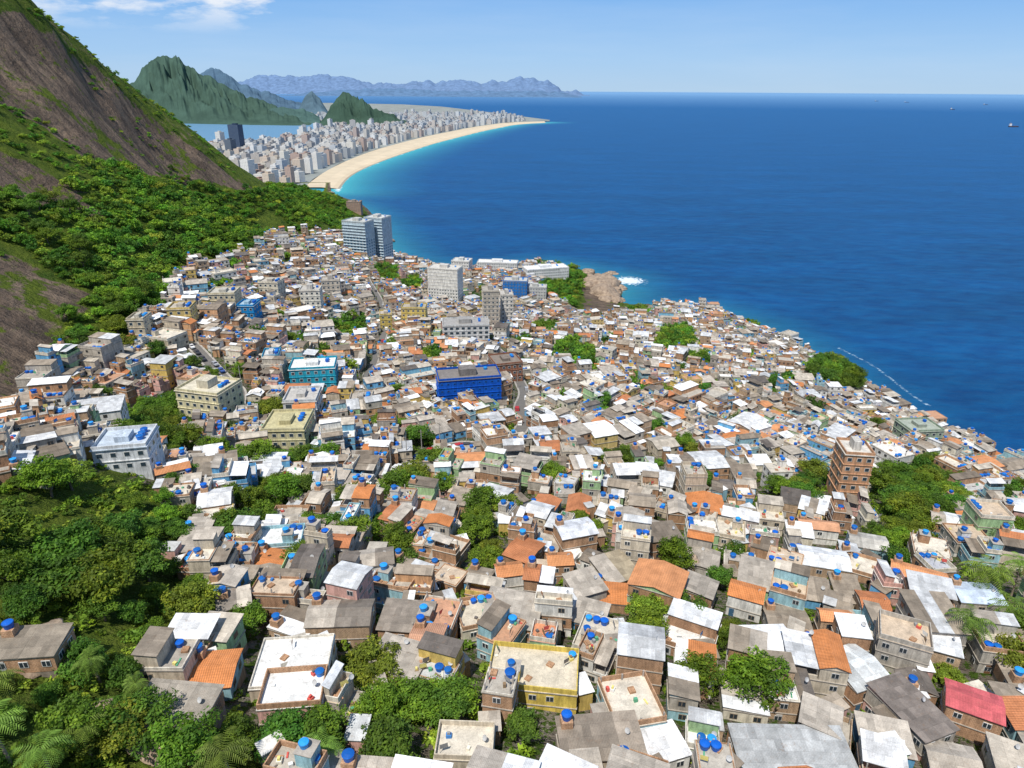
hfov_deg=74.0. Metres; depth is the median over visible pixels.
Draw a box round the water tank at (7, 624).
[1,618,13,629]
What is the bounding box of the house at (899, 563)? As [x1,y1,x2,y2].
[890,555,948,577]
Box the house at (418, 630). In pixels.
[409,617,447,640]
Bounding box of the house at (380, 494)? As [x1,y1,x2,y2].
[357,483,384,505]
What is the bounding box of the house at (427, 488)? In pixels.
[408,475,439,500]
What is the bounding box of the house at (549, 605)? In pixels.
[534,585,572,636]
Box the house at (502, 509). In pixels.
[498,499,519,516]
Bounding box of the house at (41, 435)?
[14,423,56,448]
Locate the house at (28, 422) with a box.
[5,406,40,429]
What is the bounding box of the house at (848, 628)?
[831,612,873,651]
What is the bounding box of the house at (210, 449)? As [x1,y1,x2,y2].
[193,442,222,455]
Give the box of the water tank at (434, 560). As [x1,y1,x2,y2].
[431,558,437,563]
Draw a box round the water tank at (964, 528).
[961,526,967,530]
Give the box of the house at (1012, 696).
[986,680,1023,740]
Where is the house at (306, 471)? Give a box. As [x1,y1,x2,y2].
[301,469,309,477]
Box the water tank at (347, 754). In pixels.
[341,748,354,762]
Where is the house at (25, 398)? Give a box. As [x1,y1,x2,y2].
[17,387,43,406]
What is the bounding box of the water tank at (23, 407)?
[20,405,26,409]
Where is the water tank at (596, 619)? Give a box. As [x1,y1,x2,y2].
[593,615,600,623]
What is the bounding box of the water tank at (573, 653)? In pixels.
[568,651,575,658]
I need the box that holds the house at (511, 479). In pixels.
[499,466,521,493]
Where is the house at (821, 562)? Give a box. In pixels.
[795,544,851,578]
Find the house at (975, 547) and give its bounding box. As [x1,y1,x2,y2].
[957,535,1003,568]
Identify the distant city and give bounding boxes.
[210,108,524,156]
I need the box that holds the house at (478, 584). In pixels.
[464,572,505,596]
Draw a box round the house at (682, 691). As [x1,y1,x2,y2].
[666,663,700,721]
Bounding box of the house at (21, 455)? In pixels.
[8,450,54,489]
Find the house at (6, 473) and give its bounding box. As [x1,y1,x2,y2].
[0,434,12,484]
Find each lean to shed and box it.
[160,541,181,558]
[175,553,185,565]
[192,513,203,516]
[207,646,216,650]
[254,730,284,766]
[285,515,298,521]
[287,507,301,514]
[327,749,342,767]
[344,713,371,753]
[367,541,387,548]
[369,672,387,704]
[376,504,380,519]
[402,590,415,599]
[428,551,441,560]
[432,588,456,598]
[453,533,468,540]
[463,651,470,677]
[478,710,501,744]
[492,512,498,527]
[498,513,512,535]
[536,559,547,565]
[537,521,544,532]
[537,540,551,558]
[548,618,561,643]
[564,548,581,557]
[569,747,602,767]
[573,593,576,608]
[577,671,594,710]
[583,501,594,519]
[590,702,607,712]
[596,517,608,533]
[597,528,605,546]
[605,633,617,650]
[652,752,662,758]
[692,638,719,665]
[699,686,710,699]
[719,712,724,741]
[722,564,737,585]
[731,535,748,551]
[732,751,743,767]
[822,691,850,716]
[834,606,854,613]
[844,593,855,609]
[860,548,881,561]
[869,579,893,598]
[870,704,897,718]
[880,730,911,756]
[916,659,935,679]
[917,685,930,698]
[963,679,994,693]
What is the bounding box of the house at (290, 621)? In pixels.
[267,604,310,636]
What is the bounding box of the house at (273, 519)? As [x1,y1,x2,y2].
[264,514,299,525]
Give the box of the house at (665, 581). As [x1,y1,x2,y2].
[627,558,689,614]
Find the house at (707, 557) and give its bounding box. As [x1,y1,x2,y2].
[684,546,720,577]
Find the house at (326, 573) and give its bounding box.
[319,571,329,589]
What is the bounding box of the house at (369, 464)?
[351,454,380,477]
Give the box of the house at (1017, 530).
[1011,529,1023,532]
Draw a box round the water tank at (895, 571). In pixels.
[892,568,899,574]
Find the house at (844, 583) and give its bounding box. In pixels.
[828,571,861,596]
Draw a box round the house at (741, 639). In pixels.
[725,623,767,668]
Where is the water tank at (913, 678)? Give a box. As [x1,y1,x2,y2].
[909,674,917,682]
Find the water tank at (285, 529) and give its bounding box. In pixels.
[282,527,288,532]
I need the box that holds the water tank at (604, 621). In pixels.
[600,617,608,625]
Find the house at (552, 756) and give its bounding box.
[539,743,598,767]
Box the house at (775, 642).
[740,624,806,667]
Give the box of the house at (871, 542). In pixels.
[845,526,889,561]
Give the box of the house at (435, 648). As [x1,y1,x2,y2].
[416,631,465,682]
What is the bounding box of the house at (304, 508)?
[273,505,310,518]
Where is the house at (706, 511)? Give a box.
[698,503,717,518]
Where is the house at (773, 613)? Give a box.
[760,600,812,629]
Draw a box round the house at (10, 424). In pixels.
[0,418,15,434]
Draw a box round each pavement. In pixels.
[188,342,246,403]
[362,279,388,376]
[390,441,473,470]
[501,349,527,433]
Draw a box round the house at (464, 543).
[416,534,470,564]
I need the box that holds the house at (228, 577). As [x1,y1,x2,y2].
[208,564,250,610]
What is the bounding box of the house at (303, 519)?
[288,517,326,525]
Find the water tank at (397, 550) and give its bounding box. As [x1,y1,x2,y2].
[395,548,400,553]
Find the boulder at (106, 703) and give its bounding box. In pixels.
[95,698,135,713]
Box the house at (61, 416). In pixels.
[45,412,78,430]
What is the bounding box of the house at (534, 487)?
[527,468,553,494]
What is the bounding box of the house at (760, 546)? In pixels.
[750,534,775,558]
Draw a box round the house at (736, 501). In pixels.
[726,496,745,504]
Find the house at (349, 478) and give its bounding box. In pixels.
[345,473,370,483]
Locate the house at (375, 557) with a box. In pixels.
[338,546,394,570]
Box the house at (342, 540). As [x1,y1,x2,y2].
[326,525,357,562]
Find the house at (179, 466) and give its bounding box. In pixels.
[154,458,190,478]
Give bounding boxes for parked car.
[391,463,402,470]
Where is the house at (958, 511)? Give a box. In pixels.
[954,508,962,514]
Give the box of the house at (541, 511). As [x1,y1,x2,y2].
[526,500,554,523]
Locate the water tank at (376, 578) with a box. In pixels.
[373,575,379,581]
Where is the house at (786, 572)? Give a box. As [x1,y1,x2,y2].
[767,558,810,609]
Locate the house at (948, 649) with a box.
[931,635,963,676]
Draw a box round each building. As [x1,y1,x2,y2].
[89,424,165,479]
[125,311,153,334]
[166,301,198,320]
[174,374,245,416]
[207,286,241,303]
[211,142,220,147]
[224,149,233,159]
[229,155,240,159]
[231,158,241,167]
[233,147,244,154]
[236,299,262,318]
[240,158,255,174]
[241,152,250,158]
[250,144,256,151]
[250,152,262,162]
[253,172,261,176]
[257,144,266,152]
[257,277,285,296]
[258,163,264,170]
[259,155,270,162]
[260,409,314,449]
[261,347,282,357]
[262,171,275,182]
[266,168,278,182]
[269,151,277,156]
[270,163,279,168]
[271,143,280,150]
[272,156,279,162]
[276,158,287,169]
[278,170,284,176]
[279,149,289,164]
[279,175,290,182]
[280,145,289,150]
[282,385,323,411]
[284,165,295,183]
[288,355,338,390]
[290,152,301,160]
[292,157,304,171]
[294,169,305,181]
[295,144,301,151]
[298,283,323,311]
[302,153,311,157]
[303,156,313,173]
[311,151,322,168]
[317,146,328,151]
[320,274,341,295]
[321,153,327,166]
[324,149,332,164]
[329,144,337,149]
[330,142,341,147]
[332,153,338,162]
[334,152,342,161]
[341,147,350,158]
[341,217,375,256]
[346,199,362,214]
[349,390,373,399]
[364,213,393,262]
[379,309,392,329]
[400,301,427,320]
[427,263,463,301]
[435,364,501,401]
[442,316,489,340]
[451,257,472,272]
[477,258,517,268]
[481,284,499,324]
[487,352,522,381]
[500,288,513,321]
[503,276,527,297]
[522,263,568,279]
[527,283,546,298]
[825,436,876,497]
[892,417,944,440]
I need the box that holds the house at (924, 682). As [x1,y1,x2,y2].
[893,666,939,704]
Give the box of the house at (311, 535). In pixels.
[303,518,336,565]
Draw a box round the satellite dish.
[726,755,732,762]
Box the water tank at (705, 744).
[699,738,710,750]
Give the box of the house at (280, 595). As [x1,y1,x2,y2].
[249,568,309,621]
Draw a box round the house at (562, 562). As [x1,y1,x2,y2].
[545,548,574,583]
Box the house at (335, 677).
[321,660,368,726]
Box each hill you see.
[130,55,311,125]
[201,68,300,108]
[238,74,589,95]
[270,107,319,122]
[277,88,581,97]
[299,91,327,113]
[320,92,406,125]
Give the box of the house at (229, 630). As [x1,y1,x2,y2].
[199,611,247,653]
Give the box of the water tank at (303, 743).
[298,737,308,749]
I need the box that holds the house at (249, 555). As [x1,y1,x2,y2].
[238,542,258,564]
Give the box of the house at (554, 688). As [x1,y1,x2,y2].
[489,640,579,713]
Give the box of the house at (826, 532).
[796,513,840,545]
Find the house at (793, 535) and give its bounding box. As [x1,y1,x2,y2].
[782,528,802,551]
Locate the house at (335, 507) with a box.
[328,501,343,513]
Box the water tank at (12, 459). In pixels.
[9,457,16,462]
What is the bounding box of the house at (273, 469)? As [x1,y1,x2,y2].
[266,466,280,491]
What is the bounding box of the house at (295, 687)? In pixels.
[256,664,328,727]
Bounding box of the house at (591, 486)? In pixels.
[582,465,601,497]
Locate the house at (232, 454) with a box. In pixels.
[218,448,247,460]
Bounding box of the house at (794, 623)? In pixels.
[786,615,809,631]
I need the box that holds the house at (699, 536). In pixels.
[687,524,713,548]
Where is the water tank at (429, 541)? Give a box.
[427,537,432,543]
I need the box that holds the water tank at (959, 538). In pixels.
[957,536,963,541]
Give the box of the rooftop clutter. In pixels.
[0,306,1019,767]
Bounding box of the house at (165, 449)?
[162,445,167,457]
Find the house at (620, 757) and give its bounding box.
[606,744,670,767]
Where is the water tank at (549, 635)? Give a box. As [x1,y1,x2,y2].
[545,632,553,638]
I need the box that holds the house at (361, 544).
[328,520,372,550]
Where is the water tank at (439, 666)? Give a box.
[435,662,443,672]
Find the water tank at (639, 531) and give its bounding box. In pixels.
[636,529,642,534]
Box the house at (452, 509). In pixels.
[434,499,460,521]
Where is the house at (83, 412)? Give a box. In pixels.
[68,405,92,429]
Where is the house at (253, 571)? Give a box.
[237,564,260,583]
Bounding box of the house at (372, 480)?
[360,473,380,486]
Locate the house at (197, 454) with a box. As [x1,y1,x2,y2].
[188,452,205,456]
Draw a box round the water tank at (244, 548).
[241,545,247,551]
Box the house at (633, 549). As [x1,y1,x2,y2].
[620,514,651,564]
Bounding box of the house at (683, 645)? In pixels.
[673,638,716,699]
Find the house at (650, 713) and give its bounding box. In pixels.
[596,670,667,727]
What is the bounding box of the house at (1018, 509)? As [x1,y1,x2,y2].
[1012,501,1023,519]
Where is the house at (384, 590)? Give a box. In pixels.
[373,565,414,612]
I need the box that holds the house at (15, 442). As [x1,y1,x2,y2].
[10,431,20,450]
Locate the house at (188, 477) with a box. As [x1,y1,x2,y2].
[178,472,213,488]
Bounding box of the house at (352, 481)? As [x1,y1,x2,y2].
[351,478,371,483]
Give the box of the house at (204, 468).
[185,462,211,477]
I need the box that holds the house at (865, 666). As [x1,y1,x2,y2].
[843,644,888,710]
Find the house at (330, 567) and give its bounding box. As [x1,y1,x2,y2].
[327,565,334,571]
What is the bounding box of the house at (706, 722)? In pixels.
[684,706,720,761]
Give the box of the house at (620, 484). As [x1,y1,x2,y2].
[606,477,637,505]
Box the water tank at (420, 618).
[416,614,423,622]
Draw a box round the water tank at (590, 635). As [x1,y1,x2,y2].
[587,632,594,639]
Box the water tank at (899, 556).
[896,553,902,558]
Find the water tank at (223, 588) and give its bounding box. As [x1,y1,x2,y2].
[218,585,225,592]
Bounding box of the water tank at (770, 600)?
[768,598,773,603]
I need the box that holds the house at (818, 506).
[796,495,827,520]
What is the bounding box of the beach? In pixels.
[307,121,544,188]
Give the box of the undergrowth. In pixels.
[0,162,1012,767]
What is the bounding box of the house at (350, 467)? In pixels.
[343,454,365,473]
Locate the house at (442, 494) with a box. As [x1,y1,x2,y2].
[439,477,459,497]
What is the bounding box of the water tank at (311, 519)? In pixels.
[307,516,314,522]
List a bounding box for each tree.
[0,185,22,197]
[0,502,44,552]
[0,515,13,539]
[0,547,34,581]
[0,580,22,599]
[0,668,24,699]
[0,670,12,689]
[0,698,22,735]
[0,698,26,767]
[0,744,15,767]
[1,475,23,489]
[1,582,47,619]
[5,740,66,767]
[8,729,75,767]
[12,197,40,214]
[13,453,74,497]
[16,547,96,604]
[23,192,48,209]
[25,516,101,573]
[25,529,56,551]
[27,218,55,229]
[29,677,64,705]
[30,688,119,752]
[32,187,58,203]
[33,227,58,242]
[45,457,94,490]
[52,302,77,318]
[54,545,138,602]
[54,635,108,688]
[56,194,78,213]
[57,713,107,759]
[61,513,116,545]
[64,235,93,252]
[65,323,88,339]
[68,249,93,266]
[70,232,87,239]
[70,644,106,687]
[74,336,88,347]
[75,697,149,759]
[76,591,121,620]
[79,272,105,287]
[89,528,151,564]
[91,383,105,393]
[99,314,123,330]
[100,285,122,295]
[101,317,128,333]
[101,385,113,395]
[101,684,182,760]
[102,290,122,302]
[102,507,144,542]
[102,654,143,690]
[104,300,129,313]
[109,692,131,705]
[110,418,145,426]
[116,598,147,624]
[117,289,148,304]
[119,333,136,344]
[120,286,146,305]
[120,490,148,509]
[122,537,170,581]
[122,671,149,698]
[126,277,157,290]
[128,522,163,541]
[129,407,141,416]
[130,411,162,424]
[132,395,159,408]
[133,407,164,419]
[136,409,161,421]
[137,404,160,409]
[137,616,164,630]
[138,581,167,600]
[139,516,161,533]
[141,397,167,406]
[145,339,165,355]
[147,421,180,438]
[147,705,222,767]
[151,485,174,503]
[151,591,177,612]
[152,502,181,521]
[153,405,179,420]
[155,389,177,407]
[155,404,175,412]
[158,555,183,576]
[159,471,180,482]
[160,415,179,424]
[160,580,221,620]
[161,517,193,538]
[164,443,180,448]
[167,431,190,444]
[168,422,188,432]
[169,422,203,450]
[170,411,191,423]
[174,503,203,519]
[176,573,208,588]
[183,354,202,365]
[186,581,214,612]
[190,463,198,470]
[191,726,252,767]
[194,435,229,446]
[196,750,229,767]
[204,365,219,375]
[210,506,238,524]
[213,507,253,534]
[216,711,262,755]
[221,482,242,502]
[222,419,237,426]
[227,449,248,456]
[228,443,246,452]
[229,599,267,637]
[232,362,248,373]
[234,484,268,509]
[237,438,274,460]
[245,498,279,520]
[247,705,324,762]
[250,576,267,610]
[258,395,282,413]
[258,472,279,487]
[264,471,302,504]
[276,449,296,461]
[279,538,334,558]
[287,331,298,339]
[287,472,315,492]
[291,443,319,460]
[294,473,311,484]
[296,702,350,750]
[301,510,319,517]
[307,726,341,761]
[315,511,341,526]
[316,440,339,454]
[332,487,344,503]
[332,513,377,541]
[333,481,377,497]
[344,633,404,689]
[350,677,402,724]
[357,711,419,757]
[372,512,384,529]
[377,468,410,493]
[381,520,415,548]
[391,466,427,486]
[392,383,403,392]
[393,458,431,477]
[393,675,444,722]
[394,547,426,563]
[396,415,406,424]
[405,424,435,445]
[415,445,443,461]
[425,671,480,724]
[425,673,471,729]
[432,471,455,491]
[457,513,493,545]
[461,485,503,512]
[462,503,496,520]
[468,544,503,567]
[479,538,503,551]
[491,493,522,510]
[503,703,542,743]
[541,459,567,478]
[569,509,589,518]
[591,517,604,528]
[598,391,610,404]
[599,446,634,462]
[619,444,631,453]
[624,592,668,618]
[627,605,670,637]
[651,417,665,430]
[657,535,696,568]
[667,589,708,610]
[673,649,724,698]
[675,431,694,450]
[685,441,698,451]
[703,465,714,479]
[706,565,736,588]
[707,475,711,483]
[716,626,729,649]
[717,645,796,710]
[718,539,745,559]
[721,616,741,629]
[761,473,792,495]
[788,475,820,490]
[789,480,824,498]
[795,469,822,484]
[795,473,816,484]
[796,457,829,477]
[801,356,824,365]
[805,361,827,371]
[811,352,832,359]
[811,367,824,377]
[815,355,837,363]
[817,368,840,381]
[823,362,843,371]
[824,351,844,358]
[825,352,842,360]
[835,357,849,365]
[836,372,857,387]
[837,372,855,385]
[842,366,866,383]
[843,361,856,367]
[848,364,868,376]
[851,375,864,389]
[860,519,884,534]
[865,417,886,426]
[869,464,901,493]
[869,476,884,489]
[876,458,911,475]
[876,528,905,547]
[877,484,912,500]
[877,514,910,529]
[881,543,910,563]
[882,493,915,517]
[883,460,914,478]
[885,490,928,514]
[891,526,910,544]
[897,471,919,483]
[898,477,938,492]
[898,513,912,524]
[900,533,934,540]
[907,519,934,536]
[908,483,931,493]
[909,454,935,472]
[909,503,945,531]
[911,471,933,483]
[911,488,944,505]
[915,464,944,480]
[922,451,939,461]
[928,498,959,513]
[929,480,952,489]
[933,661,968,684]
[941,469,965,480]
[941,484,979,498]
[942,492,966,505]
[943,480,973,493]
[945,603,997,643]
[958,554,1014,594]
[987,590,1023,625]
[988,482,1015,495]
[994,632,1023,668]
[1000,551,1023,600]
[1004,609,1023,638]
[1007,473,1023,490]
[1013,476,1023,488]
[1013,515,1023,529]
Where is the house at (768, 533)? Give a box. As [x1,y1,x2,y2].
[746,524,779,546]
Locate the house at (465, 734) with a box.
[433,719,495,767]
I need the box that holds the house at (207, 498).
[196,485,235,509]
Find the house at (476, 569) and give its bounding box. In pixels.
[463,562,494,588]
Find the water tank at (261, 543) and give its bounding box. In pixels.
[258,539,264,546]
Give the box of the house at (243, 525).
[231,515,262,541]
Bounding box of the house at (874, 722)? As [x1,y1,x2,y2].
[852,710,917,767]
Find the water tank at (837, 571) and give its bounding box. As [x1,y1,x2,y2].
[834,569,840,574]
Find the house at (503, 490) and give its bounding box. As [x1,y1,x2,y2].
[484,482,514,498]
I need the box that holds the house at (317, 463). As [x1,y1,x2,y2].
[309,455,338,471]
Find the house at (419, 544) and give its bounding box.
[411,529,440,550]
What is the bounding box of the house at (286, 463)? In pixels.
[281,456,301,472]
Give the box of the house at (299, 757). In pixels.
[262,736,329,767]
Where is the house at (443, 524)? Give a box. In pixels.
[423,513,457,536]
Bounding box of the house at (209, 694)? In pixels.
[142,678,226,733]
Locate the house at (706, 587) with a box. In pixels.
[684,569,719,608]
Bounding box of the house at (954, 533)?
[938,523,986,556]
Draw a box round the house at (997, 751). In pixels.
[979,731,1023,767]
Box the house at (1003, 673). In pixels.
[992,658,1023,684]
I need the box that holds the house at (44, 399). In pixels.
[11,389,46,403]
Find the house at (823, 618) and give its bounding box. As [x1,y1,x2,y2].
[812,607,851,630]
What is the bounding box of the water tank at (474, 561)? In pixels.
[472,558,477,565]
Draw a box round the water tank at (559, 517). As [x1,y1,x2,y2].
[556,515,562,520]
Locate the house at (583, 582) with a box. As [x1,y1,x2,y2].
[562,566,608,599]
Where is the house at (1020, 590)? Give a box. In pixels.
[1014,575,1023,604]
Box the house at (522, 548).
[501,532,545,567]
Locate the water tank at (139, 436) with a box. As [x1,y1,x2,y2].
[135,433,142,439]
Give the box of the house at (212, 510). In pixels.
[194,504,234,516]
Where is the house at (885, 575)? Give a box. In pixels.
[868,558,904,604]
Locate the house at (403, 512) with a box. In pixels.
[387,503,425,547]
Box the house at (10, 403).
[0,392,21,413]
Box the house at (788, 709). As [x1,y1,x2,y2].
[763,649,814,722]
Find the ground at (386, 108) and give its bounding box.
[294,103,549,184]
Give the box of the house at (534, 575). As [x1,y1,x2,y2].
[522,559,555,592]
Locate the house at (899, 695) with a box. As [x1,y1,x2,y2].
[861,671,959,760]
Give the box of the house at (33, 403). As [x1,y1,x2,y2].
[29,399,49,419]
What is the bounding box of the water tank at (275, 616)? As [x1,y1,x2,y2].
[271,612,279,620]
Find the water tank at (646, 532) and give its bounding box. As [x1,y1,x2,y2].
[643,529,649,535]
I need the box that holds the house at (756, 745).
[726,723,857,767]
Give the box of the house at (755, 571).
[737,554,774,603]
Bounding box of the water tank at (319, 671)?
[315,667,323,676]
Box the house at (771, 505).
[755,494,784,536]
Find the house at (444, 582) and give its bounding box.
[435,563,468,595]
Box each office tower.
[224,138,235,150]
[227,123,244,146]
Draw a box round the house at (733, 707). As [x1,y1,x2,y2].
[718,667,769,723]
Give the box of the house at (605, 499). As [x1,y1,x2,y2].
[597,493,619,507]
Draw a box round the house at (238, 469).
[210,453,252,500]
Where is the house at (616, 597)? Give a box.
[599,576,628,614]
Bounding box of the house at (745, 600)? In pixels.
[725,578,765,622]
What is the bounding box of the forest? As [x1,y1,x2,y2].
[0,7,1022,515]
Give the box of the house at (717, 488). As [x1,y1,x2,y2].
[710,480,722,494]
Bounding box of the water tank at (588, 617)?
[585,614,591,621]
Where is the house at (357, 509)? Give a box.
[336,502,361,521]
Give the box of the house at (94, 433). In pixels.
[81,422,103,441]
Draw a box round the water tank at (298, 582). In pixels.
[295,580,301,585]
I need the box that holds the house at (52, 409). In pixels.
[47,403,71,415]
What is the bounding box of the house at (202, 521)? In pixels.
[183,517,215,530]
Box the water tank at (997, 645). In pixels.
[994,643,1001,647]
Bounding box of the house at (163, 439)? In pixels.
[160,435,167,444]
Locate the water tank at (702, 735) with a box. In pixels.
[697,732,705,738]
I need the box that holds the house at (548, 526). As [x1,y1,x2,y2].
[544,511,574,534]
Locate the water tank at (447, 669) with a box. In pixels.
[444,666,451,673]
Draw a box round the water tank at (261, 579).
[258,575,264,582]
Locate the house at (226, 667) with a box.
[188,646,245,701]
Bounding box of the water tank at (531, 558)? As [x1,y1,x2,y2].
[528,555,535,562]
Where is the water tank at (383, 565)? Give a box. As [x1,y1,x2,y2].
[379,562,387,569]
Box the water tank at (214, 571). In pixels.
[210,567,217,575]
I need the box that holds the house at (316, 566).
[281,543,327,589]
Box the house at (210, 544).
[186,529,238,578]
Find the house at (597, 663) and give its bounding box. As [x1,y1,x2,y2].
[578,628,616,682]
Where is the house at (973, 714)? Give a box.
[937,677,1005,744]
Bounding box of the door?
[728,608,733,615]
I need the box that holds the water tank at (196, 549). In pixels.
[193,547,200,553]
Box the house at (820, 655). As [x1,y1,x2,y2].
[781,627,851,697]
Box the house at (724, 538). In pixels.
[717,517,745,549]
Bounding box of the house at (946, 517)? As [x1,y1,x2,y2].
[928,505,961,534]
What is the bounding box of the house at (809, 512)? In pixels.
[804,506,821,519]
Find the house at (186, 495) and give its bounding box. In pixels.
[161,479,195,507]
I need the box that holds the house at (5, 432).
[0,423,14,455]
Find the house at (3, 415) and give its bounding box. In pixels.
[0,410,15,420]
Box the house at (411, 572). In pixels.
[393,563,435,599]
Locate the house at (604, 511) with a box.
[594,500,622,533]
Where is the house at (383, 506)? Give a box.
[380,500,386,511]
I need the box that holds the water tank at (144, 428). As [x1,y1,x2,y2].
[140,427,147,432]
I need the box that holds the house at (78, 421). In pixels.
[65,409,82,430]
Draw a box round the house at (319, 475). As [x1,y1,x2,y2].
[312,466,337,493]
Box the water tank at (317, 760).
[314,753,320,763]
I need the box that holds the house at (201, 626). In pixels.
[168,613,220,650]
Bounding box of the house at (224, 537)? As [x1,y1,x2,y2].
[220,533,235,540]
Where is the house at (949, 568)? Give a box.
[912,549,956,577]
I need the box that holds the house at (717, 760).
[690,734,735,767]
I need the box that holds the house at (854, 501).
[844,486,868,516]
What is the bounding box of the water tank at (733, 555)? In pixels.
[730,552,735,558]
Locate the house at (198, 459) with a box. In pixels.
[192,455,213,463]
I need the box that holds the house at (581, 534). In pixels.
[552,517,599,551]
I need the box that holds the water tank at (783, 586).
[780,584,787,589]
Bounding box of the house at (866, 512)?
[856,502,881,528]
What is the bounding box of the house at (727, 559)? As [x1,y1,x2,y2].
[722,547,755,569]
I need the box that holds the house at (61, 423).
[41,416,75,429]
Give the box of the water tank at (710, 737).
[707,734,716,740]
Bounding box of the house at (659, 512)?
[654,490,686,517]
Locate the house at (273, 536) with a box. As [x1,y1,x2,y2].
[255,523,305,549]
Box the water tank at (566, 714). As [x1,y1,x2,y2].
[561,709,572,721]
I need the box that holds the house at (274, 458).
[249,452,287,469]
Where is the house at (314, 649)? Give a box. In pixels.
[247,633,337,702]
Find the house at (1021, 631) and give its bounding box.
[1017,629,1023,641]
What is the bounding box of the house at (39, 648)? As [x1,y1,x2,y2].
[0,622,78,677]
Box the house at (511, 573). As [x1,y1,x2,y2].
[493,558,523,590]
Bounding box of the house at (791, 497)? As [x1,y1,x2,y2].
[780,486,810,518]
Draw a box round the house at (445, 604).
[412,591,462,638]
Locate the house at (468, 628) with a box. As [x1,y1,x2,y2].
[455,592,495,645]
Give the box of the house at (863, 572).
[850,551,878,583]
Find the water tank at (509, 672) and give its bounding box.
[505,667,514,678]
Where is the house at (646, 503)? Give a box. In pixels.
[628,492,655,518]
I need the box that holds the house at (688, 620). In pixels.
[665,597,722,655]
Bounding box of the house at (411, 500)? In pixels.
[386,484,417,511]
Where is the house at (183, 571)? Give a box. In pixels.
[176,550,191,579]
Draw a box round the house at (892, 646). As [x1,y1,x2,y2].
[869,609,933,672]
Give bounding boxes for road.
[189,342,244,395]
[364,279,387,376]
[501,350,527,432]
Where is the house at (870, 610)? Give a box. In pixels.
[852,599,881,630]
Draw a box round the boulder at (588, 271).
[582,269,594,273]
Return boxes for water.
[185,123,312,140]
[276,92,1023,453]
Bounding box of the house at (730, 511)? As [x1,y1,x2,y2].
[721,503,759,525]
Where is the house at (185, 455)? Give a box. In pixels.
[166,451,192,462]
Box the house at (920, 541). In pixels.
[907,529,952,563]
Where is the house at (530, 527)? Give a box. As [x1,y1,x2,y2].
[507,516,537,544]
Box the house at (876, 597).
[853,589,892,612]
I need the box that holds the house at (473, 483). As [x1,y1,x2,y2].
[464,477,488,487]
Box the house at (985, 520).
[960,498,1015,537]
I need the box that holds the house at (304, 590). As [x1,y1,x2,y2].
[297,581,326,609]
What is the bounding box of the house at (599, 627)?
[571,611,623,668]
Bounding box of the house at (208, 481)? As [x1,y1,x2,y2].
[194,477,236,507]
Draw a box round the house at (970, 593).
[950,576,1006,620]
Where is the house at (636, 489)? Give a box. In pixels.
[624,484,652,505]
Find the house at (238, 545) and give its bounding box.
[235,542,250,563]
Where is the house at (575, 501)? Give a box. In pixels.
[565,492,591,514]
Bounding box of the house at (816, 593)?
[804,576,830,609]
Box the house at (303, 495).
[299,490,310,500]
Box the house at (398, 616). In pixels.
[375,598,436,637]
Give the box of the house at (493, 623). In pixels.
[476,598,526,661]
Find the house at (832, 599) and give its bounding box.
[822,589,852,608]
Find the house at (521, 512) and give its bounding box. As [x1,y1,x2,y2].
[516,505,543,530]
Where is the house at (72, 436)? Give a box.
[55,426,87,465]
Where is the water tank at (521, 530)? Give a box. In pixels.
[519,528,525,534]
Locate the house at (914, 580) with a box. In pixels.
[902,569,957,606]
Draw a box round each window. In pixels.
[0,663,6,669]
[18,662,28,667]
[41,660,51,666]
[58,648,64,659]
[67,635,72,645]
[96,454,102,458]
[113,464,119,468]
[123,451,130,456]
[126,463,132,467]
[144,674,152,679]
[215,699,220,708]
[282,599,288,603]
[285,404,291,408]
[470,631,476,636]
[480,653,485,659]
[482,642,487,648]
[492,697,500,703]
[528,694,535,699]
[546,696,553,701]
[558,608,564,612]
[581,660,588,666]
[588,675,594,681]
[676,760,683,767]
[678,701,685,706]
[678,714,685,719]
[729,713,737,718]
[753,717,761,722]
[774,715,781,720]
[780,703,787,708]
[792,599,798,604]
[829,685,837,690]
[831,673,839,678]
[865,705,871,712]
[880,654,888,660]
[881,642,889,648]
[899,647,907,653]
[913,736,920,746]
[946,657,954,662]
[952,711,962,718]
[982,722,991,729]
[983,666,991,671]
[1006,720,1010,730]
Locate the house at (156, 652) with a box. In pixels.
[131,626,199,687]
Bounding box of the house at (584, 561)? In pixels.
[574,548,601,568]
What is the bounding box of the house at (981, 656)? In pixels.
[963,608,1023,673]
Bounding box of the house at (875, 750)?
[854,728,908,767]
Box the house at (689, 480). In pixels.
[677,461,707,499]
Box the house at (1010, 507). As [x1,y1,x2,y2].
[991,495,1014,513]
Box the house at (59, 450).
[35,440,70,459]
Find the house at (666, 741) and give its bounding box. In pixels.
[640,719,691,767]
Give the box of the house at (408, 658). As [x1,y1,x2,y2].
[368,632,425,691]
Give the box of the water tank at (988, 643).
[984,640,993,646]
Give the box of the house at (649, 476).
[641,470,658,499]
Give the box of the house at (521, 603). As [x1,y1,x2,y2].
[481,585,540,643]
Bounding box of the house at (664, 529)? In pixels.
[649,520,683,564]
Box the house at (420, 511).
[413,508,433,515]
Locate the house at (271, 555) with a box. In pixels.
[253,543,287,564]
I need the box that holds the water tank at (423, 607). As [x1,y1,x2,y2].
[419,603,427,611]
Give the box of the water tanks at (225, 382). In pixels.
[19,200,1023,494]
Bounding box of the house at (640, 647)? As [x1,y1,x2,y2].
[615,621,664,693]
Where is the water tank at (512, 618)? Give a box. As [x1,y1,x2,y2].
[508,614,516,623]
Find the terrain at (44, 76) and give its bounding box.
[0,0,1021,767]
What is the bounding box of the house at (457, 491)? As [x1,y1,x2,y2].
[448,486,471,512]
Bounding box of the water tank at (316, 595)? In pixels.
[312,591,320,599]
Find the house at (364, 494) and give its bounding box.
[339,480,377,529]

